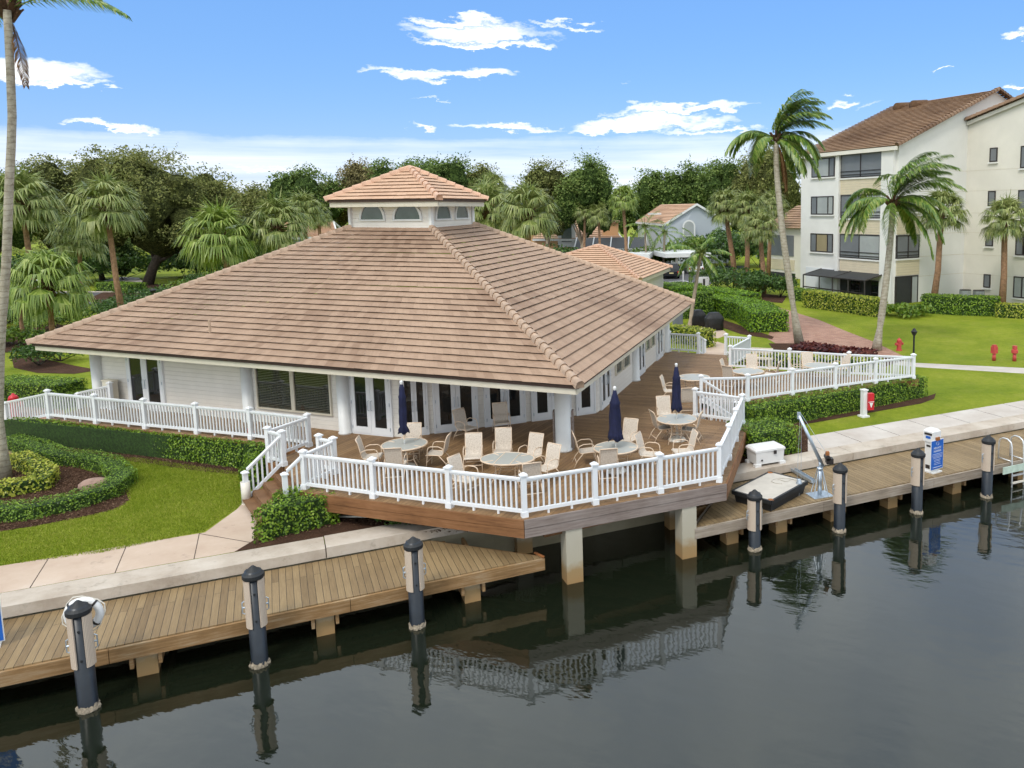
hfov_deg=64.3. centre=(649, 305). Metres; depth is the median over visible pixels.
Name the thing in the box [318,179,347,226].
oak tree
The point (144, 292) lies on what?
shrub
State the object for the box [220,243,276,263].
thicket
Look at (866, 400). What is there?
extinguisher post
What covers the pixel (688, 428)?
patio chair
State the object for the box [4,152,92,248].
oak tree
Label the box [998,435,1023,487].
swim ladder
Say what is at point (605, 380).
glazed door
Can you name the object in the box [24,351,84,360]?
shrub
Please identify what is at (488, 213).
fan palm
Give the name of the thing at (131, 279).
driveway
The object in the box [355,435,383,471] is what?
patio chair
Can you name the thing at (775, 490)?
floating platform
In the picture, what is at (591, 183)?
broadleaf tree
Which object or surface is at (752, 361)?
patio chair
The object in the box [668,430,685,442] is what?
umbrella base
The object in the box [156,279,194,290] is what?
shrub
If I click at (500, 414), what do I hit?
patio chair
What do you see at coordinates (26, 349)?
shrub
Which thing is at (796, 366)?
patio chair
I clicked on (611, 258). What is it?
outbuilding
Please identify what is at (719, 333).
grill pad
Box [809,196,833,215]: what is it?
window
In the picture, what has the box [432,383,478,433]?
glazed door
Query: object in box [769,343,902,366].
mulch bed
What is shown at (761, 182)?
oak tree
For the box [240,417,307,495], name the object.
railing
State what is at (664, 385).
patio chair
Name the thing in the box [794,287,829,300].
hedge
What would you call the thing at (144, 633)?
dock
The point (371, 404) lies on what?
glazed door
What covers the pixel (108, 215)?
fan palm
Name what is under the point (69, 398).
hedge
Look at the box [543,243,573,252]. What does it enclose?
shrub
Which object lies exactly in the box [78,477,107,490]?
boulder
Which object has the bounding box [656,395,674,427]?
patio chair
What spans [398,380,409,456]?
patio umbrella
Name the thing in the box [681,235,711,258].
shrub
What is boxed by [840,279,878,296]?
sliding door
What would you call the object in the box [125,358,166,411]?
glazed door
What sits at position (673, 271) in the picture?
parked car
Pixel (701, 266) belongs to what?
parked car
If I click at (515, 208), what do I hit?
oak tree
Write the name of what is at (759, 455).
dock box
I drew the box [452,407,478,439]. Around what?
patio chair
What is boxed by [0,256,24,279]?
thicket
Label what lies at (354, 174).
broadleaf tree
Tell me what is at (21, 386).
hedge
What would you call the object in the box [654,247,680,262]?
shrub
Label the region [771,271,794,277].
window
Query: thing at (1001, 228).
fan palm
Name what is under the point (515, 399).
glazed door
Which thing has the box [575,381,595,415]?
glazed door
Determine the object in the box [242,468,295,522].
stairs
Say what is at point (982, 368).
footpath
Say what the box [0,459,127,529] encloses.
mulch bed
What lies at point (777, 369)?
patio chair
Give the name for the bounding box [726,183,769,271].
fan palm
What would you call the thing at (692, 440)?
patio chair
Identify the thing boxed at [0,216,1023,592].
lawn
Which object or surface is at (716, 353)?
step
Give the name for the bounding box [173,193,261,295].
fan palm
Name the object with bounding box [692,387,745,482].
railing
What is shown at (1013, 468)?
dock sign
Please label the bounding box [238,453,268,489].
hedge
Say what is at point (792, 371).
railing
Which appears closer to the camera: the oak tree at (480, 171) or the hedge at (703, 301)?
the hedge at (703, 301)
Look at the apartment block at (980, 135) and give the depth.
68.70 m
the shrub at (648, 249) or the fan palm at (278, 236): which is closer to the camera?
the fan palm at (278, 236)
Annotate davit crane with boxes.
[796,412,833,499]
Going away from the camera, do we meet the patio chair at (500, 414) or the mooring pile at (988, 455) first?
the mooring pile at (988, 455)
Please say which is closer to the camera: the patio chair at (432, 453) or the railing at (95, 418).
the patio chair at (432, 453)
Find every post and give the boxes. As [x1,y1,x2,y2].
[240,481,250,504]
[698,277,708,285]
[857,388,873,417]
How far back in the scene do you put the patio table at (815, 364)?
33.97 m
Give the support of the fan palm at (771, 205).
on the lawn at (958, 340)
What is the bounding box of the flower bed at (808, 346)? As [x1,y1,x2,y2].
[790,341,877,357]
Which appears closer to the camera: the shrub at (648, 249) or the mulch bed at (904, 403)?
the mulch bed at (904, 403)
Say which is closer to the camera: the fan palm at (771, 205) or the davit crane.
the davit crane
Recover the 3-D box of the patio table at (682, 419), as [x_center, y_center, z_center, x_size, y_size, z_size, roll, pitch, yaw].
[0.882,3.988,25.777,1.320,0.746,1.320,-1,7,0]
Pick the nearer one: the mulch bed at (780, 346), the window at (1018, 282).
the mulch bed at (780, 346)
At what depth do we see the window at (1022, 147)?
64.52 m
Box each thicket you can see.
[0,252,70,280]
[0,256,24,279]
[49,248,123,275]
[93,251,171,279]
[142,253,221,276]
[173,245,262,274]
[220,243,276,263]
[699,227,758,265]
[724,230,767,267]
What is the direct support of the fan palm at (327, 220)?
on the lawn at (958, 340)
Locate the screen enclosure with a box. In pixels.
[574,236,646,264]
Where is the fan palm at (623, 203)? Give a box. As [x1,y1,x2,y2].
[605,183,640,264]
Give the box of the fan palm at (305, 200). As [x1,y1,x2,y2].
[282,188,325,273]
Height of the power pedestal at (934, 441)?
1.410 m
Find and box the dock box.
[745,441,785,467]
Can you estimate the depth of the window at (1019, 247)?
65.33 m
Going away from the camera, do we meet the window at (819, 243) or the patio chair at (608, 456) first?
the patio chair at (608, 456)
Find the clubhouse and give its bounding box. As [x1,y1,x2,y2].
[25,165,694,452]
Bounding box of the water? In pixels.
[0,473,1023,767]
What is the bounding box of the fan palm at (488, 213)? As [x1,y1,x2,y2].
[468,175,512,267]
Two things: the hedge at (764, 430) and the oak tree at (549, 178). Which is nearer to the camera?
the hedge at (764, 430)
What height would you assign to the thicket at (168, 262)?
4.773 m
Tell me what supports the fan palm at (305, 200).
on the lawn at (958, 340)
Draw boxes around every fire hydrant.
[7,393,22,416]
[895,338,903,350]
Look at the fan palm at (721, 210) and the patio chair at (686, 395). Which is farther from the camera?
the fan palm at (721, 210)
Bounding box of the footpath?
[900,361,1023,372]
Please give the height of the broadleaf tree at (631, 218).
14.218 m
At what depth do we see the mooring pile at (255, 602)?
16.49 m
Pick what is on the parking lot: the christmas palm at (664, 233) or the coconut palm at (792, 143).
the christmas palm at (664, 233)
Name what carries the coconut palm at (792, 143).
on the mulch bed at (780, 346)
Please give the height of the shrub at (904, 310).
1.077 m
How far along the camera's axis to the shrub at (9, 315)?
60.06 m
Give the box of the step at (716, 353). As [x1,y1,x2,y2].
[704,352,728,357]
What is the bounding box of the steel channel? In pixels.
[791,468,815,482]
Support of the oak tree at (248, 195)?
on the lawn at (958, 340)
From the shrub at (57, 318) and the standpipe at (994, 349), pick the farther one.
the shrub at (57, 318)
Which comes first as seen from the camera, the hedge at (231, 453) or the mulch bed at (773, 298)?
the hedge at (231, 453)
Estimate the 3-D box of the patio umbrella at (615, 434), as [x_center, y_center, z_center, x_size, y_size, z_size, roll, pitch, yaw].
[-0.972,3.472,22.696,0.474,2.440,0.499,-1,7,0]
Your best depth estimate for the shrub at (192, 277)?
83.56 m
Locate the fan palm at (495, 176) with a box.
[472,169,509,220]
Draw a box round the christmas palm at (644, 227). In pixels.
[625,211,664,251]
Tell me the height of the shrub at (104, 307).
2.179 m
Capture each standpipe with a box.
[991,344,997,360]
[1011,345,1017,360]
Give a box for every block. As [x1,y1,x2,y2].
[768,205,800,278]
[798,87,1023,303]
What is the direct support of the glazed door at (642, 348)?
in the clubhouse
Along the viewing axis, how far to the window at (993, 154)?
66.86 m
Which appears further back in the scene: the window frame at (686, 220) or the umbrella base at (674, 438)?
the window frame at (686, 220)
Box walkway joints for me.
[30,405,1021,587]
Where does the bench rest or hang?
on the lawn at (958, 340)
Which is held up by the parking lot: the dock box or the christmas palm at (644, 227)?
the christmas palm at (644, 227)
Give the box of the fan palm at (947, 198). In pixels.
[914,187,972,293]
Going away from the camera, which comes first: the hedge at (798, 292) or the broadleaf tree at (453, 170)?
the hedge at (798, 292)
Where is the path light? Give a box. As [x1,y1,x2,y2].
[911,328,917,352]
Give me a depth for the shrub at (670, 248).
107.34 m
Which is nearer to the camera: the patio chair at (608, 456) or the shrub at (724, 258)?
the patio chair at (608, 456)
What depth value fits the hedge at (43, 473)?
24.80 m
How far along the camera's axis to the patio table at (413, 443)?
23.40 m
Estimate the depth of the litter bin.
56.31 m
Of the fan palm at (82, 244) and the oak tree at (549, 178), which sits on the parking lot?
the oak tree at (549, 178)
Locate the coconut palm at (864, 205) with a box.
[839,152,966,350]
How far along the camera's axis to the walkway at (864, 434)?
30.22 m
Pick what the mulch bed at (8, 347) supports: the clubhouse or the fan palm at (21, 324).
the fan palm at (21, 324)
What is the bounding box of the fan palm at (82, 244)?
[43,208,109,308]
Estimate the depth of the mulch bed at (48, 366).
44.36 m
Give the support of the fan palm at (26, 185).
on the lawn at (958, 340)
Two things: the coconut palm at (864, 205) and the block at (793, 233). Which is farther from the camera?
the block at (793, 233)
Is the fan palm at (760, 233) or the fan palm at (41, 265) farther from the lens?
the fan palm at (760, 233)
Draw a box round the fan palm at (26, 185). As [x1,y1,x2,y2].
[0,162,67,288]
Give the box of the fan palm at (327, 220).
[307,204,334,281]
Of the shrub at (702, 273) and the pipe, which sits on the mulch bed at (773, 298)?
the shrub at (702, 273)
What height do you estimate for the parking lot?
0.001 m
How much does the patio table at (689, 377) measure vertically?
0.747 m
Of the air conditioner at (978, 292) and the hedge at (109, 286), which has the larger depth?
the hedge at (109, 286)
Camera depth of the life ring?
15.42 m
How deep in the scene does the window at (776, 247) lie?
93.64 m
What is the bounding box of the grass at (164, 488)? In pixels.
[0,454,251,564]
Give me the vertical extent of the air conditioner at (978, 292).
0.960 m
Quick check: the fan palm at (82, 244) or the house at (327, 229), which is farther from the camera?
the house at (327, 229)
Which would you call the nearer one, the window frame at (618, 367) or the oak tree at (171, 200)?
the window frame at (618, 367)
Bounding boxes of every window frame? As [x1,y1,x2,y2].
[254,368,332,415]
[615,361,622,375]
[622,354,629,369]
[645,339,649,351]
[650,335,654,347]
[683,220,694,235]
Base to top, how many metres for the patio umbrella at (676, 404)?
2.490 m
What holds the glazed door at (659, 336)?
in the clubhouse
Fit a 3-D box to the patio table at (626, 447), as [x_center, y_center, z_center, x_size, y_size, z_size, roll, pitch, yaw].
[-0.957,4.381,22.812,1.280,0.746,1.280,-1,7,0]
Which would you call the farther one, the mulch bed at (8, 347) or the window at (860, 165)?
the window at (860, 165)
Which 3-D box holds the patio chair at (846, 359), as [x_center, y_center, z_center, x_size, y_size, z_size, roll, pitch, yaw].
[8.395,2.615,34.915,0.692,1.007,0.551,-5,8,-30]
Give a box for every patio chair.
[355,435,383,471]
[383,447,408,477]
[401,422,423,459]
[425,431,451,466]
[447,453,478,497]
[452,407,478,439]
[463,432,483,471]
[492,402,510,431]
[493,427,512,466]
[517,432,543,469]
[518,462,541,494]
[533,442,562,486]
[571,430,596,467]
[597,448,618,483]
[621,417,638,454]
[634,431,660,470]
[648,409,673,441]
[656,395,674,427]
[659,374,671,394]
[671,428,698,466]
[680,410,703,443]
[681,387,693,410]
[719,358,737,382]
[721,365,739,388]
[746,354,759,378]
[764,360,780,382]
[789,357,804,381]
[801,352,814,372]
[832,353,850,376]
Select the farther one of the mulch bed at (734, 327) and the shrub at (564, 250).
the shrub at (564, 250)
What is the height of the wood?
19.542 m
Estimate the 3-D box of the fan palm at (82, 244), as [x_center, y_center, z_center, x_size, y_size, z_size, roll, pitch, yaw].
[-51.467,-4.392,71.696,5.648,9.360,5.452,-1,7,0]
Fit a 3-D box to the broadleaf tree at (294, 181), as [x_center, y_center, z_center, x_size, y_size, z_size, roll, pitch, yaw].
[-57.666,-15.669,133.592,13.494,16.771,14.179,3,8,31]
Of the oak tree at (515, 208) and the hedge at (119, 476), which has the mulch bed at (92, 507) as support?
the hedge at (119, 476)
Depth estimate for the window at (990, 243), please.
67.90 m
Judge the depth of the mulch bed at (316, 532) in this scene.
20.98 m
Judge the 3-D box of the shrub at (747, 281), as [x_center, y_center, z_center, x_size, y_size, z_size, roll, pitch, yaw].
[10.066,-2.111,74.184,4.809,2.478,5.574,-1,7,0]
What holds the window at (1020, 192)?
in the apartment block at (980, 135)
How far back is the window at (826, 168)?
73.09 m
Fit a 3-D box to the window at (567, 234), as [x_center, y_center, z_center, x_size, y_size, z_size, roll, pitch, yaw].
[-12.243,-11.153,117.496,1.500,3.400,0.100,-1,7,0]
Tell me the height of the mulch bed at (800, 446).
0.001 m
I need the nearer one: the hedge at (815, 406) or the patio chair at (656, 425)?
the patio chair at (656, 425)
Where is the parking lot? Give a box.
[637,266,743,283]
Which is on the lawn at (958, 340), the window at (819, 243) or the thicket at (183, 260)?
the thicket at (183, 260)
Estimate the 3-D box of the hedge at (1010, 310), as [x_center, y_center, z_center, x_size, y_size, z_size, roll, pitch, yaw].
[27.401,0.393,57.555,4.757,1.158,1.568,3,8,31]
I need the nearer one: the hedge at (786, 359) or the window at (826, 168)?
the hedge at (786, 359)
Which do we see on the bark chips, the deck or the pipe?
the pipe
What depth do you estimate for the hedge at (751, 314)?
54.99 m
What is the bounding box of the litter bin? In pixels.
[672,313,682,324]
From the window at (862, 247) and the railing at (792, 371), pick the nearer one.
the railing at (792, 371)
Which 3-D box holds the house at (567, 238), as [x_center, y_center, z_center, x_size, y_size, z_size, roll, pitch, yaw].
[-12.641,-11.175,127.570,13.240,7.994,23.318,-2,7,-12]
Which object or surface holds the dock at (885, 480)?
in the water
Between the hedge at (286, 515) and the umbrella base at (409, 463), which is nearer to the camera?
the hedge at (286, 515)
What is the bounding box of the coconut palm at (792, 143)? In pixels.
[724,89,833,343]
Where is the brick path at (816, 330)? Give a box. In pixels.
[767,308,901,368]
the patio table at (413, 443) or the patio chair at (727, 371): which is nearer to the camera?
the patio table at (413, 443)
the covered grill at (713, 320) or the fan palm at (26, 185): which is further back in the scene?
the fan palm at (26, 185)
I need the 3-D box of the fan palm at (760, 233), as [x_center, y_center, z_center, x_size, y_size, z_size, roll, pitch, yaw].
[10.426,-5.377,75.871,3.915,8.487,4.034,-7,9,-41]
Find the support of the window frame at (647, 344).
in the clubhouse
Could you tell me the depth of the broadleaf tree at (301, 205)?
118.41 m
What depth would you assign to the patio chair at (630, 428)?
24.77 m
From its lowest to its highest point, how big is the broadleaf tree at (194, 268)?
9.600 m
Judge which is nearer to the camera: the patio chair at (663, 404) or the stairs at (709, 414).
the patio chair at (663, 404)
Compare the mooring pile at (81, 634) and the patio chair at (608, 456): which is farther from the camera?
the patio chair at (608, 456)
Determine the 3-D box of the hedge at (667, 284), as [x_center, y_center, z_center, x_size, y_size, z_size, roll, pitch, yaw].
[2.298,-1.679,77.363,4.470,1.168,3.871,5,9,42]
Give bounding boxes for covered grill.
[692,309,705,326]
[704,312,723,329]
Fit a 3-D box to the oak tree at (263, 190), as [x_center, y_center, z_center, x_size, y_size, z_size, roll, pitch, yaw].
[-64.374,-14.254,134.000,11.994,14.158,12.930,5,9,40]
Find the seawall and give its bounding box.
[0,414,1023,619]
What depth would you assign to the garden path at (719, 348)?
47.20 m
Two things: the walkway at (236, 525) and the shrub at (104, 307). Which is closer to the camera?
the walkway at (236, 525)
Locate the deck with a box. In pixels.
[48,350,918,584]
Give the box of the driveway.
[104,277,141,281]
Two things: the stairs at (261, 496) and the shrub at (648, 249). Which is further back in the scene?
the shrub at (648, 249)
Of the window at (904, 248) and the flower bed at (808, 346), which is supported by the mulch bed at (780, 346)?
the flower bed at (808, 346)
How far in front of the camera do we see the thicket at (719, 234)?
109.15 m
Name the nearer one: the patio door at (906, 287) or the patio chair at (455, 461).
the patio chair at (455, 461)
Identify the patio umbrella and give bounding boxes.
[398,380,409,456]
[607,386,623,446]
[671,363,681,429]
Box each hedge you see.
[0,433,138,522]
[0,450,60,497]
[4,374,88,407]
[4,416,268,472]
[53,388,90,409]
[94,281,147,292]
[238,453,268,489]
[250,487,340,543]
[272,485,299,502]
[663,281,702,287]
[663,285,761,300]
[670,324,716,348]
[674,290,713,318]
[712,293,788,331]
[727,415,800,456]
[738,352,883,372]
[745,373,928,424]
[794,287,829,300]
[801,289,887,316]
[920,293,1000,316]
[995,302,1023,318]
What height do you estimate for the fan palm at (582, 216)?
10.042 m
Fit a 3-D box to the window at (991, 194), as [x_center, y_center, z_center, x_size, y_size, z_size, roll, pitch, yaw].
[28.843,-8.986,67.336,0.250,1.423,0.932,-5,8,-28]
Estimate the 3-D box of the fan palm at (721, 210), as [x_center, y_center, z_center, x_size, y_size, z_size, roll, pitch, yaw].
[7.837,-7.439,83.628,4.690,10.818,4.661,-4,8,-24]
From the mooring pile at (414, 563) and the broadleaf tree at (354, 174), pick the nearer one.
the mooring pile at (414, 563)
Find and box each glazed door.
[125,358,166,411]
[348,376,393,436]
[399,380,428,437]
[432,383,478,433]
[483,387,525,426]
[530,391,571,421]
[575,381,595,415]
[599,369,611,409]
[639,343,645,375]
[656,329,663,360]
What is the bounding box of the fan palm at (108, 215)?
[58,168,152,315]
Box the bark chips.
[0,426,806,544]
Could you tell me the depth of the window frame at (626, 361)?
33.50 m
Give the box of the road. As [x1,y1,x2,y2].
[10,292,210,306]
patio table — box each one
[381,437,427,465]
[480,452,534,487]
[593,441,637,476]
[656,413,696,444]
[679,374,709,391]
[733,368,763,389]
[803,362,832,380]
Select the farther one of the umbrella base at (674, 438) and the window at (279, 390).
the window at (279, 390)
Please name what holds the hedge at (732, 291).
on the lawn at (958, 340)
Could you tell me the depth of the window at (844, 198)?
70.62 m
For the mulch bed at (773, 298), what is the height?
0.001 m
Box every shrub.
[6,326,48,344]
[6,342,70,365]
[7,304,46,325]
[11,308,92,329]
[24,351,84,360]
[46,300,126,324]
[89,294,146,314]
[102,286,173,302]
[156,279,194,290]
[181,271,213,284]
[371,518,413,524]
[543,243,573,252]
[628,245,659,263]
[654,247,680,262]
[662,237,701,267]
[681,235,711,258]
[690,266,738,286]
[701,245,737,266]
[709,265,766,288]
[734,269,781,292]
[763,274,799,296]
[886,302,934,317]
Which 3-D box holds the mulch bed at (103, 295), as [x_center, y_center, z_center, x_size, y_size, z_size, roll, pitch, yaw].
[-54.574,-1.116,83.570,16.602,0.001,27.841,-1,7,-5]
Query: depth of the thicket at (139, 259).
102.48 m
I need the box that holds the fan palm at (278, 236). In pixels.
[239,187,313,272]
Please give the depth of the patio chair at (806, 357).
35.51 m
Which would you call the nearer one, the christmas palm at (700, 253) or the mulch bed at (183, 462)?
the mulch bed at (183, 462)
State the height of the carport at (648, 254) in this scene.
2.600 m
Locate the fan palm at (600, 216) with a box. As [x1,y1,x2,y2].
[584,201,610,243]
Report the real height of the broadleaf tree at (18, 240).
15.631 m
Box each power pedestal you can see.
[0,600,4,647]
[923,427,943,473]
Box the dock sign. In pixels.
[1003,463,1023,474]
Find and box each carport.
[562,251,652,264]
[647,249,710,272]
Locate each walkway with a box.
[0,504,255,592]
[808,400,1023,451]
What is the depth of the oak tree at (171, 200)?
91.50 m
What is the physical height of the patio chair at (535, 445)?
1.007 m
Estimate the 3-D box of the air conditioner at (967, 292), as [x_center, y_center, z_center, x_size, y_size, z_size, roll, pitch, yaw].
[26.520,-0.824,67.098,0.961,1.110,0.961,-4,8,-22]
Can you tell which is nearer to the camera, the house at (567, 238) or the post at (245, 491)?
the post at (245, 491)
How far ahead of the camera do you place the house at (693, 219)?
116.59 m
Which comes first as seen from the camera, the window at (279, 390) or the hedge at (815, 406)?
the window at (279, 390)
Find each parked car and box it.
[662,263,679,278]
[689,260,703,271]
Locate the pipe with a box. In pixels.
[338,516,366,517]
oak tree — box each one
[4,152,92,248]
[62,143,244,284]
[226,181,270,241]
[244,181,284,218]
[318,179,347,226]
[463,159,510,259]
[495,181,523,232]
[512,155,574,246]
[726,144,800,228]
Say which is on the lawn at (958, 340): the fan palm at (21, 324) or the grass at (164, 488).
the grass at (164, 488)
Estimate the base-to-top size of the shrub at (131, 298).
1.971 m
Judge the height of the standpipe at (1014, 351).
0.840 m
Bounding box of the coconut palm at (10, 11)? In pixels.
[0,0,131,478]
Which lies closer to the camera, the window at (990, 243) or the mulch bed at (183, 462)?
the mulch bed at (183, 462)
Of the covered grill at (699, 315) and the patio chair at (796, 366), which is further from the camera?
the covered grill at (699, 315)
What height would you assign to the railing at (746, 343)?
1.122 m
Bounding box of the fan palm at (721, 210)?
[705,185,742,284]
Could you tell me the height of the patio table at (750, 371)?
0.746 m
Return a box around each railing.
[4,381,114,419]
[43,389,312,446]
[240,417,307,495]
[280,433,338,496]
[304,454,521,513]
[518,447,717,517]
[670,331,706,353]
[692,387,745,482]
[697,379,738,421]
[698,353,916,402]
[723,333,750,364]
[728,345,910,376]
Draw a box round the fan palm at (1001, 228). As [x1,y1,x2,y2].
[979,190,1023,302]
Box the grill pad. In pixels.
[684,326,727,337]
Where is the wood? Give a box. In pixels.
[12,180,800,252]
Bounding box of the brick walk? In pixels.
[8,407,62,454]
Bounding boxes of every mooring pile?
[64,600,101,714]
[241,565,270,669]
[402,536,425,630]
[746,489,762,552]
[832,463,847,533]
[910,448,925,514]
[980,435,995,498]
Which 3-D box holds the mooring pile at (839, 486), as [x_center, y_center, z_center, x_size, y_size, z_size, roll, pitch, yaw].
[5.508,7.052,23.217,0.425,5.138,0.425,3,8,27]
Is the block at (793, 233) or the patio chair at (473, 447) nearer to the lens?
the patio chair at (473, 447)
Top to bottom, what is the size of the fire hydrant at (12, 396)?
0.962 m
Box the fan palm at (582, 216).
[572,202,593,247]
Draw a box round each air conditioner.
[959,289,971,295]
[972,290,984,294]
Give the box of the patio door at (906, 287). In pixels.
[894,275,918,303]
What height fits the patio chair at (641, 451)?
1.007 m
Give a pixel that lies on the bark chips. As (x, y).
(85, 478)
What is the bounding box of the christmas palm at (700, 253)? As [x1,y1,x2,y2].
[665,226,731,325]
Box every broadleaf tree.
[0,168,42,252]
[53,209,145,279]
[170,256,221,274]
[260,163,346,220]
[283,194,329,233]
[332,154,392,243]
[362,151,478,195]
[546,147,619,247]
[612,181,648,234]
[627,167,696,216]
[669,150,745,231]
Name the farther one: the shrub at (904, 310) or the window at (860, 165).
the window at (860, 165)
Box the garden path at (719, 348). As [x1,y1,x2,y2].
[706,341,727,358]
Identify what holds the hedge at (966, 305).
on the lawn at (958, 340)
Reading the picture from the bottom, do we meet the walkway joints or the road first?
the walkway joints
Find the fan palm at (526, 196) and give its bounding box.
[496,176,561,285]
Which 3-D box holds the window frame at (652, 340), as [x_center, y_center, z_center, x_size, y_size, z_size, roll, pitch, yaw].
[0.143,1.308,38.308,0.090,1.300,0.766,1,7,13]
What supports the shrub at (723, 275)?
on the mulch bed at (773, 298)
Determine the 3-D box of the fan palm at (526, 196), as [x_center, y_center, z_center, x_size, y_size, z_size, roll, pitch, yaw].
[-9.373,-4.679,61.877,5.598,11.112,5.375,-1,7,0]
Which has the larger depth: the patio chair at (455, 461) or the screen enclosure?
the screen enclosure
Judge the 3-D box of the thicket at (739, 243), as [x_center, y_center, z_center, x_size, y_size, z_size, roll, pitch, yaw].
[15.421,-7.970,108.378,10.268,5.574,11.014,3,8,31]
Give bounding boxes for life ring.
[61,596,105,630]
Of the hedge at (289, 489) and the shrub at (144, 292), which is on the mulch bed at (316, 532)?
the hedge at (289, 489)
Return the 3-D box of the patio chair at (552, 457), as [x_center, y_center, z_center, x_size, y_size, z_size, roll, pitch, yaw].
[-2.829,4.364,22.073,0.551,1.007,0.692,4,9,35]
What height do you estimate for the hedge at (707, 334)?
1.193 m
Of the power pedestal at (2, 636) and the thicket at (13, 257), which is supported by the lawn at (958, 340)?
the thicket at (13, 257)
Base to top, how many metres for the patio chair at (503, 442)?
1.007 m
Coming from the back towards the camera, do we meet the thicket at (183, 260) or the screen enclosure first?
the screen enclosure
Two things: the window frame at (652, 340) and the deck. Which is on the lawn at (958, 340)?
the deck
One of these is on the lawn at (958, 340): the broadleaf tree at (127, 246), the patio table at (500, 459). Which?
the broadleaf tree at (127, 246)
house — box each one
[269,221,340,273]
[531,221,621,249]
[635,203,730,263]
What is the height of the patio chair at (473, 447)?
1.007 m
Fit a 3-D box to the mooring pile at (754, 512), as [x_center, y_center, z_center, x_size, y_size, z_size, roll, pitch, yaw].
[2.901,7.397,22.073,0.425,4.810,0.425,3,8,27]
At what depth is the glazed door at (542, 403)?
28.48 m
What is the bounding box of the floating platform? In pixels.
[731,471,807,510]
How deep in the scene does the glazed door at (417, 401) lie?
26.67 m
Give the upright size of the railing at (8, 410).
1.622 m
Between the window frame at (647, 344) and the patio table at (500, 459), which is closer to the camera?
the patio table at (500, 459)
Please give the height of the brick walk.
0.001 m
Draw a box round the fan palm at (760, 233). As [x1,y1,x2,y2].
[739,207,779,293]
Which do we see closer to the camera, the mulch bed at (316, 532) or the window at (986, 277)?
the mulch bed at (316, 532)
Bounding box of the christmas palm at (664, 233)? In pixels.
[641,213,685,262]
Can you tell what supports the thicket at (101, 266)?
on the lawn at (958, 340)
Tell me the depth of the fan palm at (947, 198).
63.06 m
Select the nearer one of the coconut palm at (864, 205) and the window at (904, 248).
the coconut palm at (864, 205)
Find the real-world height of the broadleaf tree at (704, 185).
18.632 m
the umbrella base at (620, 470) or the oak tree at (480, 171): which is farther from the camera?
the oak tree at (480, 171)
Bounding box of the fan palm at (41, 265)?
[8,246,99,330]
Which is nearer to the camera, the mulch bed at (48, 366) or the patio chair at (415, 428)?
the patio chair at (415, 428)
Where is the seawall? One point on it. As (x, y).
(43, 599)
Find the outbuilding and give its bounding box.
[491,244,672,300]
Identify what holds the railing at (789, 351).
on the deck
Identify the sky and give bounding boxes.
[0,0,1023,193]
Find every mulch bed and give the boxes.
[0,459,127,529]
[5,324,93,351]
[12,357,90,373]
[55,446,238,474]
[88,284,239,303]
[235,513,389,551]
[723,320,772,338]
[740,425,807,462]
[757,293,786,302]
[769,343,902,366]
[788,393,935,425]
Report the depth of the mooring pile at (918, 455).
24.19 m
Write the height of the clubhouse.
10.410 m
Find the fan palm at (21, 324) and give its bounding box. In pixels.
[8,286,26,343]
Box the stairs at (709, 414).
[698,408,724,421]
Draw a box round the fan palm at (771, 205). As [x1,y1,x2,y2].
[757,188,790,274]
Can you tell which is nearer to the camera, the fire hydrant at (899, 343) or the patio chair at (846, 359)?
the patio chair at (846, 359)
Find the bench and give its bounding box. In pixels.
[744,347,773,365]
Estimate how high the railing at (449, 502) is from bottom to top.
1.122 m
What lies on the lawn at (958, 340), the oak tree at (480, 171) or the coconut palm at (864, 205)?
the oak tree at (480, 171)
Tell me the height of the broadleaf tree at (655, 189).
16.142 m
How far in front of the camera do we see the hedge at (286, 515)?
20.88 m
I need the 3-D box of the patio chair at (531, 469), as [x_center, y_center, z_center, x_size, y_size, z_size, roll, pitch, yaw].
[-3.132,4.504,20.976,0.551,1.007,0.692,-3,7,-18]
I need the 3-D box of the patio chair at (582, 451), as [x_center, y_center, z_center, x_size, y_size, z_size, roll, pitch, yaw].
[-1.927,4.173,23.516,0.692,1.007,0.551,-2,7,-12]
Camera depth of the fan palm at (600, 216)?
104.62 m
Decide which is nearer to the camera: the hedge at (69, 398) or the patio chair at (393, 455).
the patio chair at (393, 455)
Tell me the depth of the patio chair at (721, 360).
34.32 m
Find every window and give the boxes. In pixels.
[561,228,571,241]
[771,235,793,255]
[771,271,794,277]
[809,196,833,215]
[809,233,833,253]
[810,157,835,178]
[839,194,880,219]
[839,234,879,261]
[840,151,880,179]
[895,234,920,260]
[981,274,990,289]
[983,234,993,247]
[986,191,995,207]
[987,147,997,163]
[1011,276,1023,299]
[1013,234,1023,256]
[1018,146,1023,169]
[1018,190,1023,208]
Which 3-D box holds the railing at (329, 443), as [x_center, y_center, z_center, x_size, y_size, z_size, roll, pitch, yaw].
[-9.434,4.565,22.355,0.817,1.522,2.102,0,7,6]
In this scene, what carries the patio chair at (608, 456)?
on the deck
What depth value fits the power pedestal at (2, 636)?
16.02 m
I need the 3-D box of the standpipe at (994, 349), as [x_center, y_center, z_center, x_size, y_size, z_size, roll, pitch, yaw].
[18.279,2.482,42.349,0.270,0.850,0.240,-3,7,-17]
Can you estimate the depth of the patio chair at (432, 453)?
23.45 m
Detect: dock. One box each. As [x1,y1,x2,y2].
[0,537,544,686]
[695,429,1023,544]
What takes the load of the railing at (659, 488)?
on the deck
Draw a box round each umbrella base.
[399,456,415,470]
[608,467,625,474]
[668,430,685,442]

